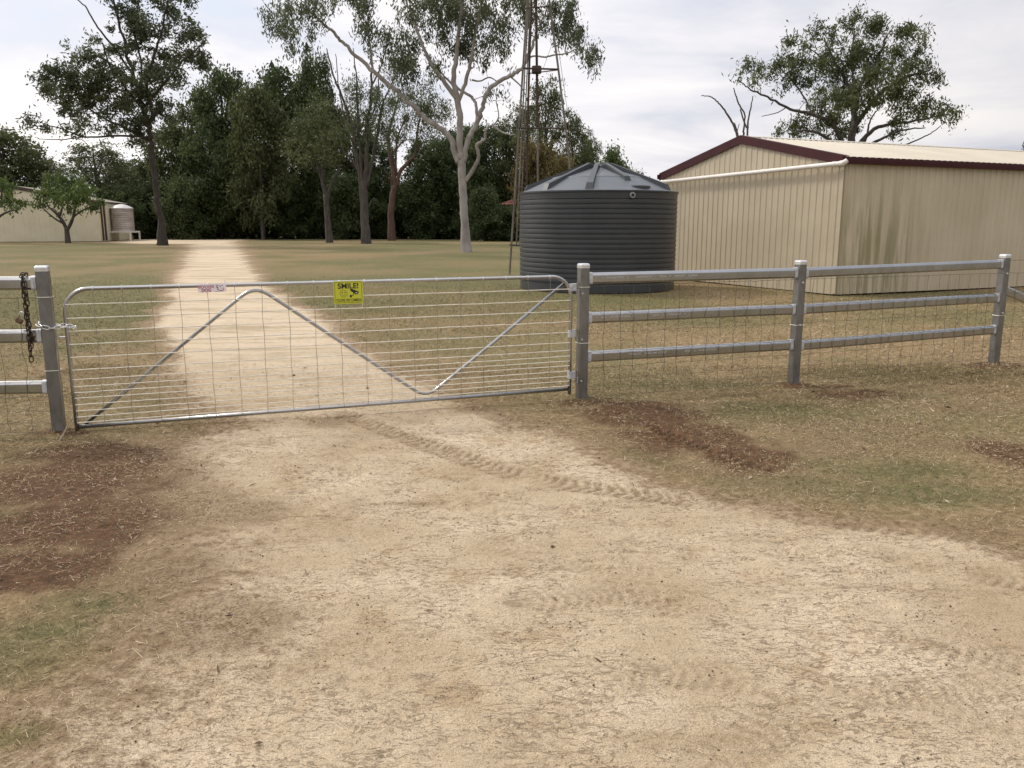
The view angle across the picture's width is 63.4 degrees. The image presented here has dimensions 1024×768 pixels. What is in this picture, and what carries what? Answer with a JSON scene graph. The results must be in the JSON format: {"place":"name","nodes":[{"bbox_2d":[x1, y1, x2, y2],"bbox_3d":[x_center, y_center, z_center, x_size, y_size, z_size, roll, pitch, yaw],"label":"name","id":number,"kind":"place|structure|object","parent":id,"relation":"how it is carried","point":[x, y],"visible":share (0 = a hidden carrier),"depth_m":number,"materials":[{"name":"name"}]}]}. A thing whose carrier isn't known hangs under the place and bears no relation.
{"place":"outdoors","nodes":[
{"label":"outdoors","id":0,"kind":"place"},
{"bbox_2d":[0,236,1023,767],"bbox_3d":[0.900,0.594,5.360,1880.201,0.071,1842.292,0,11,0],"label":"ground","id":1,"kind":"structure","parent":0,"point":[612,716],"depth_m":4.16,"materials":[{"name":"beige soil"}]},
{"bbox_2d":[0,176,31,217],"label":"leafy tree","id":2,"kind":"object","parent":1,"relation":"on","point":[7,197],"visible":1,"depth_m":66.81,"materials":[{"name":"green plant"}]},
{"bbox_2d":[13,182,39,188],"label":"bushy tree","id":3,"kind":"object","parent":1,"relation":"on","point":[31,185],"depth_m":89.89,"materials":[{"name":"green plant"}]},
{"bbox_2d":[0,122,70,188],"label":"olive tree","id":4,"kind":"object","parent":1,"relation":"on","point":[18,153],"visible":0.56,"depth_m":91.83,"materials":[{"name":"green plant"}]},
{"bbox_2d":[20,155,68,188],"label":"airy gum","id":5,"kind":"object","parent":1,"relation":"on","point":[53,168],"visible":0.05,"depth_m":96.18,"materials":[{"name":"green plant"}]},
{"bbox_2d":[34,265,65,431],"bbox_3d":[-3.526,-0.081,6.368,0.092,1.645,0.092,-3,11,-17],"label":"fence post","id":6,"kind":"object","parent":1,"relation":"on","point":[49,342],"visible":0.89,"depth_m":6.29,"materials":[{"name":"metal"}]},
{"bbox_2d":[0,276,36,290],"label":"fence rail","id":7,"kind":"object","parent":6,"relation":"attached to","point":[9,282],"visible":0.79,"depth_m":6.19,"materials":[{"name":"metal"}]},
{"bbox_2d":[19,272,33,362],"bbox_3d":[-3.656,-0.505,6.270,0.036,0.683,0.123,-1,11,-7],"label":"rusty chain","id":8,"kind":"object","parent":7,"relation":"hanging from","point":[22,288],"visible":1,"depth_m":6.22,"materials":[{"name":"metal"}]},
{"bbox_2d":[23,288,33,348],"bbox_3d":[-3.633,-0.489,6.222,0.038,0.459,0.035,-9,14,-40],"label":"doubled chain","id":9,"kind":"object","parent":8,"relation":"hanging from","point":[30,326],"visible":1,"depth_m":6.22,"materials":[{"name":"metal"}]},
{"bbox_2d":[0,329,41,342],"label":"fence rail","id":10,"kind":"object","parent":6,"relation":"attached to","point":[10,336],"visible":0.74,"depth_m":6.26,"materials":[{"name":"metal"}]},
{"bbox_2d":[0,380,47,394],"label":"fence rail","id":11,"kind":"object","parent":6,"relation":"attached to","point":[33,387],"visible":0.88,"depth_m":6.34,"materials":[{"name":"metal"}]},
{"bbox_2d":[0,281,65,433],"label":"wire netting","id":12,"kind":"object","parent":6,"relation":"attached to","point":[21,328],"visible":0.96,"depth_m":6.31,"materials":[{"name":"grey metal"}]},
{"bbox_2d":[15,311,23,323],"bbox_3d":[-3.701,-0.497,6.228,0.074,0.098,0.022,0,11,0],"label":"padlock","id":13,"kind":"object","parent":12,"relation":"hanging from","point":[18,320],"visible":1,"depth_m":6.22,"materials":[{"name":"gold metal"}]},
{"bbox_2d":[35,321,76,329],"bbox_3d":[-3.470,-0.446,6.316,0.274,0.078,0.156,-4,12,-18],"label":"latch chain","id":14,"kind":"object","parent":6,"relation":"attached to","point":[65,326],"visible":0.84,"depth_m":6.28,"materials":[{"name":"metal"}]},
{"bbox_2d":[59,418,72,440],"bbox_3d":[-3.349,0.340,6.220,0.110,0.170,0.018,-8,14,-36],"label":"dry stick","id":15,"kind":"object","parent":1,"relation":"on","point":[65,429],"visible":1,"depth_m":6.22,"materials":[{"name":"beige wood"}]},
{"bbox_2d":[0,186,134,241],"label":"shed","id":16,"kind":"structure","parent":1,"relation":"on","point":[28,225],"depth_m":75.54,"materials":[{"name":"beige metal"}]},
{"bbox_2d":[27,168,107,242],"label":"mango tree","id":17,"kind":"object","parent":1,"relation":"on","point":[63,196],"visible":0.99,"depth_m":69.68,"materials":[{"name":"green plant"}]},
{"bbox_2d":[36,138,137,201],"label":"airy gum","id":18,"kind":"object","parent":1,"relation":"on","point":[94,172],"visible":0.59,"depth_m":88.41,"materials":[{"name":"green plant"}]},
{"bbox_2d":[14,0,221,245],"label":"tall gum","id":19,"kind":"object","parent":1,"relation":"on","point":[97,85],"visible":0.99,"depth_m":60.60,"materials":[{"name":"green plant"}]},
{"bbox_2d":[89,157,158,191],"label":"olive tree","id":20,"kind":"object","parent":1,"relation":"on","point":[128,167],"visible":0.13,"depth_m":95.33,"materials":[{"name":"green plant"}]},
{"bbox_2d":[110,204,140,240],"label":"stand tank","id":21,"kind":"object","parent":1,"relation":"on","point":[122,218],"visible":1,"depth_m":79.64,"materials":[{"name":"metal"}]},
{"bbox_2d":[96,177,157,238],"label":"bushy tree","id":22,"kind":"object","parent":1,"relation":"on","point":[130,194],"visible":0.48,"depth_m":87.47,"materials":[{"name":"green plant"}]},
{"bbox_2d":[134,176,177,236],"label":"evergreen tree","id":23,"kind":"object","parent":1,"relation":"on","point":[149,186],"visible":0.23,"depth_m":89.70,"materials":[{"name":"green plant"}]},
{"bbox_2d":[126,117,210,238],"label":"olive tree","id":24,"kind":"object","parent":1,"relation":"on","point":[171,138],"visible":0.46,"depth_m":89.17,"materials":[{"name":"green plant"}]},
{"bbox_2d":[148,169,221,239],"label":"bushy tree","id":25,"kind":"object","parent":1,"relation":"on","point":[184,192],"visible":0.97,"depth_m":86.00,"materials":[{"name":"green plant"}]},
{"bbox_2d":[162,93,227,237],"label":"olive tree","id":26,"kind":"object","parent":1,"relation":"on","point":[182,117],"visible":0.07,"depth_m":92.38,"materials":[{"name":"green plant"}]},
{"bbox_2d":[169,62,260,238],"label":"evergreen tree","id":27,"kind":"object","parent":1,"relation":"on","point":[219,86],"visible":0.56,"depth_m":86.50,"materials":[{"name":"green plant"}]},
{"bbox_2d":[193,166,252,238],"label":"bushy tree","id":28,"kind":"object","parent":1,"relation":"on","point":[222,217],"visible":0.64,"depth_m":88.14,"materials":[{"name":"green plant"}]},
{"bbox_2d":[226,166,274,238],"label":"bushy tree","id":29,"kind":"object","parent":1,"relation":"on","point":[269,235],"visible":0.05,"depth_m":91.94,"materials":[{"name":"green plant"}]},
{"bbox_2d":[223,75,303,239],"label":"olive tree","id":30,"kind":"object","parent":1,"relation":"on","point":[256,107],"visible":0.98,"depth_m":84.15,"materials":[{"name":"green plant"}]},
{"bbox_2d":[248,174,308,238],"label":"evergreen tree","id":31,"kind":"object","parent":1,"relation":"on","point":[285,225],"visible":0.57,"depth_m":87.65,"materials":[{"name":"green plant"}]},
{"bbox_2d":[248,54,312,238],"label":"evergreen tree","id":32,"kind":"object","parent":1,"relation":"on","point":[275,80],"visible":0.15,"depth_m":89.44,"materials":[{"name":"green plant"}]},
{"bbox_2d":[284,171,326,238],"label":"bushy tree","id":33,"kind":"object","parent":1,"relation":"on","point":[311,224],"visible":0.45,"depth_m":89.36,"materials":[{"name":"green plant"}]},
{"bbox_2d":[281,46,338,238],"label":"evergreen tree","id":34,"kind":"object","parent":1,"relation":"on","point":[308,78],"visible":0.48,"depth_m":87.31,"materials":[{"name":"green plant"}]},
{"bbox_2d":[269,86,351,242],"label":"slender tree","id":35,"kind":"object","parent":1,"relation":"on","point":[315,150],"visible":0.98,"depth_m":70.74,"materials":[{"name":"green plant"}]},
{"bbox_2d":[147,206,481,238],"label":"undergrowth","id":36,"kind":"object","parent":1,"relation":"on","point":[277,235],"visible":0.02,"depth_m":91.92,"materials":[{"name":"green plant"}]},
{"bbox_2d":[314,165,377,239],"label":"bushy tree","id":37,"kind":"object","parent":1,"relation":"on","point":[343,208],"visible":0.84,"depth_m":85.66,"materials":[{"name":"green plant"}]},
{"bbox_2d":[312,100,384,225],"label":"olive tree","id":38,"kind":"object","parent":1,"relation":"on","point":[348,165],"visible":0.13,"depth_m":89.51,"materials":[{"name":"green plant"}]},
{"bbox_2d":[326,38,408,243],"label":"upright tree","id":39,"kind":"object","parent":1,"relation":"on","point":[364,176],"visible":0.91,"depth_m":66.16,"materials":[{"name":"green plant"}]},
{"bbox_2d":[349,179,401,238],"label":"bushy tree","id":40,"kind":"object","parent":1,"relation":"on","point":[381,230],"visible":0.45,"depth_m":88.37,"materials":[{"name":"green plant"}]},
{"bbox_2d":[350,133,403,236],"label":"evergreen tree","id":41,"kind":"object","parent":1,"relation":"on","point":[379,175],"visible":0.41,"depth_m":88.13,"materials":[{"name":"green plant"}]},
{"bbox_2d":[387,189,410,238],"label":"evergreen tree","id":42,"kind":"object","parent":1,"relation":"on","point":[398,220],"visible":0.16,"depth_m":91.21,"materials":[{"name":"green plant"}]},
{"bbox_2d":[380,75,456,240],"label":"red gum","id":43,"kind":"object","parent":1,"relation":"on","point":[395,172],"visible":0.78,"depth_m":79.69,"materials":[{"name":"green plant"}]},
{"bbox_2d":[389,172,456,239],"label":"bushy tree","id":44,"kind":"object","parent":1,"relation":"on","point":[415,229],"visible":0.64,"depth_m":87.38,"materials":[{"name":"green plant"}]},
{"bbox_2d":[254,0,605,251],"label":"white gum","id":45,"kind":"object","parent":1,"relation":"on","point":[406,62],"visible":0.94,"depth_m":45.27,"materials":[{"name":"green plant"}]},
{"bbox_2d":[396,133,466,238],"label":"evergreen tree","id":46,"kind":"object","parent":1,"relation":"on","point":[431,166],"visible":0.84,"depth_m":86.09,"materials":[{"name":"green plant"}]},
{"bbox_2d":[436,180,460,238],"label":"bushy tree","id":47,"kind":"object","parent":1,"relation":"on","point":[453,236],"visible":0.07,"depth_m":90.41,"materials":[{"name":"green plant"}]},
{"bbox_2d":[429,121,479,179],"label":"evergreen tree","id":48,"kind":"object","parent":1,"relation":"on","point":[454,134],"visible":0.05,"depth_m":91.24,"materials":[{"name":"green plant"}]},
{"bbox_2d":[445,159,501,239],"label":"bushy tree","id":49,"kind":"object","parent":1,"relation":"on","point":[473,180],"visible":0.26,"depth_m":85.65,"materials":[{"name":"green plant"}]},
{"bbox_2d":[467,182,509,240],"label":"bushy tree","id":50,"kind":"object","parent":1,"relation":"on","point":[485,197],"visible":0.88,"depth_m":77.38,"materials":[{"name":"green plant"}]},
{"bbox_2d":[470,201,519,240],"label":"bushy tree","id":51,"kind":"object","parent":1,"relation":"on","point":[505,233],"visible":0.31,"depth_m":77.79,"materials":[{"name":"green plant"}]},
{"bbox_2d":[463,118,533,235],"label":"evergreen tree","id":52,"kind":"object","parent":1,"relation":"on","point":[486,147],"visible":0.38,"depth_m":85.56,"materials":[{"name":"green plant"}]},
{"bbox_2d":[497,176,517,198],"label":"evergreen tree","id":53,"kind":"object","parent":1,"relation":"on","point":[507,183],"visible":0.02,"depth_m":87.78,"materials":[{"name":"green plant"}]},
{"bbox_2d":[499,199,519,229],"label":"brick house","id":54,"kind":"structure","parent":1,"relation":"on","point":[508,203],"depth_m":82.61,"materials":[{"name":"red brick"}]},
{"bbox_2d":[0,361,1023,764],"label":"fallen leaves","id":55,"kind":"object","parent":1,"relation":"on","point":[482,445],"visible":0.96,"depth_m":5.70,"materials":[{"name":"brown plant"}]},
{"bbox_2d":[0,361,1023,767],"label":"straw","id":56,"kind":"object","parent":1,"relation":"on","point":[792,427],"visible":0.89,"depth_m":5.77,"materials":[{"name":"beige plant"}]},
{"bbox_2d":[490,100,535,200],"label":"airy gum","id":57,"kind":"object","parent":1,"relation":"on","point":[499,149],"visible":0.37,"depth_m":84.44,"materials":[{"name":"green plant"}]},
{"bbox_2d":[3,364,1023,767],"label":"pebbles","id":58,"kind":"object","parent":1,"relation":"on","point":[551,546],"visible":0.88,"depth_m":3.80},
{"bbox_2d":[504,135,575,229],"bbox_3d":[2.324,-14.040,62.420,5.864,9.450,4.913,0,11,2],"label":"russet tree","id":59,"kind":"object","parent":1,"relation":"on","point":[532,156],"visible":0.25,"depth_m":61.61,"materials":[{"name":"green plant"}]},
{"bbox_2d":[509,0,571,274],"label":"windmill tower","id":60,"kind":"structure","parent":1,"relation":"on","point":[536,69],"depth_m":25.91,"materials":[{"name":"metal"}]},
{"bbox_2d":[509,71,575,177],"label":"airy gum","id":61,"kind":"object","parent":1,"relation":"on","point":[550,120],"visible":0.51,"depth_m":78.07,"materials":[{"name":"green plant"}]},
{"bbox_2d":[539,152,579,179],"bbox_3d":[3.572,-13.073,60.835,3.427,7.722,4.090,-3,11,-17],"label":"russet tree","id":62,"kind":"object","parent":1,"relation":"on","point":[556,167],"visible":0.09,"depth_m":59.49,"materials":[{"name":"brown plant"}]},
{"bbox_2d":[557,107,598,167],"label":"airy gum","id":63,"kind":"object","parent":1,"relation":"on","point":[576,127],"visible":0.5,"depth_m":80.33,"materials":[{"name":"green plant"}]},
{"bbox_2d":[575,263,589,398],"bbox_3d":[0.646,-0.299,7.633,0.092,1.610,0.092,-4,12,-20],"label":"fence post","id":64,"kind":"object","parent":1,"relation":"on","point":[583,272],"visible":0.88,"depth_m":7.55,"materials":[{"name":"metal"}]},
{"bbox_2d":[58,275,583,430],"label":"farm gate","id":65,"kind":"structure","parent":64,"relation":"attached to","point":[571,374],"depth_m":6.90,"materials":[{"name":"metal"}]},
{"bbox_2d":[198,280,225,292],"bbox_3d":[-2.378,-0.775,6.565,0.212,0.100,0.013,-4,12,-20],"label":"dog sign","id":66,"kind":"object","parent":65,"relation":"attached to","point":[203,288],"visible":1,"depth_m":6.57,"materials":[{"name":"white"}]},
{"bbox_2d":[333,280,362,307],"bbox_3d":[-1.362,-0.748,6.894,0.242,0.222,0.016,-3,11,-17],"label":"camera sign","id":67,"kind":"object","parent":65,"relation":"attached to","point":[348,292],"visible":1,"depth_m":6.88,"materials":[{"name":"yellow"}]},
{"bbox_2d":[575,279,797,397],"bbox_3d":[1.732,-0.464,8.002,2.435,1.049,0.104,-4,12,-20],"label":"wire netting","id":68,"kind":"object","parent":64,"relation":"attached to","point":[676,347],"visible":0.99,"depth_m":7.92,"materials":[{"name":"grey metal"}]},
{"bbox_2d":[588,339,793,362],"bbox_3d":[1.764,-0.325,8.031,2.281,0.110,0.060,-4,12,-19],"label":"fence rail","id":69,"kind":"object","parent":64,"relation":"attached to","point":[653,352],"visible":0.98,"depth_m":7.98,"materials":[{"name":"metal"}]},
{"bbox_2d":[589,304,795,323],"bbox_3d":[1.764,-0.679,7.963,2.281,0.110,0.060,-4,12,-19],"label":"fence rail","id":70,"kind":"object","parent":64,"relation":"attached to","point":[670,314],"visible":0.99,"depth_m":7.92,"materials":[{"name":"metal"}]},
{"bbox_2d":[589,267,798,283],"bbox_3d":[1.764,-1.034,7.894,2.281,0.115,0.060,-4,12,-19],"label":"fence rail","id":71,"kind":"object","parent":64,"relation":"attached to","point":[672,276],"visible":0.99,"depth_m":7.85,"materials":[{"name":"metal"}]},
{"bbox_2d":[573,140,600,166],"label":"pale green tree","id":72,"kind":"object","parent":1,"relation":"on","point":[585,156],"visible":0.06,"depth_m":82.93,"materials":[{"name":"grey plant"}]},
{"bbox_2d":[576,125,602,159],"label":"airy gum","id":73,"kind":"object","parent":1,"relation":"on","point":[596,143],"visible":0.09,"depth_m":86.44,"materials":[{"name":"green plant"}]},
{"bbox_2d":[519,162,678,293],"bbox_3d":[2.140,-3.937,20.730,3.930,3.069,3.930,0,11,0],"label":"rainwater tank","id":74,"kind":"object","parent":1,"relation":"on","point":[604,217],"visible":0.92,"depth_m":19.16,"materials":[{"name":"black metal"}]},
{"bbox_2d":[598,138,635,170],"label":"pale green tree","id":75,"kind":"object","parent":1,"relation":"on","point":[613,156],"visible":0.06,"depth_m":83.97,"materials":[{"name":"green plant"}]},
{"bbox_2d":[701,88,752,136],"bbox_3d":[8.986,-8.686,35.076,2.150,7.274,0.529,1,11,4],"label":"dead tree","id":76,"kind":"object","parent":1,"relation":"on","point":[734,124],"visible":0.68,"depth_m":34.66,"materials":[{"name":"grey wood"}]},
{"bbox_2d":[787,260,806,383],"bbox_3d":[2.886,-0.440,8.404,0.092,1.615,0.109,-4,12,-20],"label":"fence post","id":77,"kind":"object","parent":1,"relation":"on","point":[798,299],"visible":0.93,"depth_m":8.34,"materials":[{"name":"metal"}]},
{"bbox_2d":[790,273,1002,381],"bbox_3d":[4.202,-0.636,8.887,2.928,1.053,0.103,-4,12,-20],"label":"wire netting","id":78,"kind":"object","parent":77,"relation":"attached to","point":[888,358],"visible":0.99,"depth_m":8.86,"materials":[{"name":"grey metal"}]},
{"bbox_2d":[801,325,996,350],"bbox_3d":[4.216,-0.508,8.948,2.784,0.142,0.060,-4,12,-22],"label":"fence rail","id":79,"kind":"object","parent":77,"relation":"attached to","point":[877,338],"visible":0.96,"depth_m":8.88,"materials":[{"name":"metal"}]},
{"bbox_2d":[804,293,999,314],"bbox_3d":[4.216,-0.866,8.879,2.784,0.132,0.060,-4,12,-22],"label":"fence rail","id":80,"kind":"object","parent":77,"relation":"attached to","point":[830,307],"visible":0.97,"depth_m":8.82,"materials":[{"name":"metal"}]},
{"bbox_2d":[806,259,1003,277],"bbox_3d":[4.216,-1.232,8.808,2.784,0.146,0.060,-4,12,-22],"label":"fence rail","id":81,"kind":"object","parent":77,"relation":"attached to","point":[831,271],"visible":0.96,"depth_m":8.75,"materials":[{"name":"metal"}]},
{"bbox_2d":[657,135,1023,294],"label":"steel shed","id":82,"kind":"structure","parent":1,"relation":"on","point":[753,202],"depth_m":20.03,"materials":[{"name":"beige metal"}]},
{"bbox_2d":[721,0,971,143],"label":"spreading gum","id":83,"kind":"object","parent":1,"relation":"on","point":[850,94],"visible":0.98,"depth_m":39.81,"materials":[{"name":"green plant"}]},
{"bbox_2d":[988,254,1011,363],"bbox_3d":[5.552,-0.668,9.458,0.092,1.610,0.109,-4,12,-20],"label":"fence post","id":84,"kind":"object","parent":1,"relation":"on","point":[1000,306],"visible":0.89,"depth_m":9.40,"materials":[{"name":"metal"}]},
{"bbox_2d":[995,273,1023,363],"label":"wire netting","id":85,"kind":"object","parent":84,"relation":"attached to","point":[1011,330],"visible":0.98,"depth_m":9.48,"materials":[{"name":"grey metal"}]},
{"bbox_2d":[1007,287,1023,302],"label":"fence stay","id":86,"kind":"object","parent":84,"relation":"attached to","point":[1016,295],"visible":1,"depth_m":9.40,"materials":[{"name":"metal"}]},
{"bbox_2d":[0,274,1023,767],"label":"grass","id":87,"kind":"structure","parent":0,"point":[746,376],"depth_m":8.88,"materials":[{"name":"beige plant"}]},
{"bbox_2d":[0,0,1023,195],"label":"sky","id":88,"kind":"structure","parent":0,"point":[661,56],"materials":[{"name":"white"}]}
]}

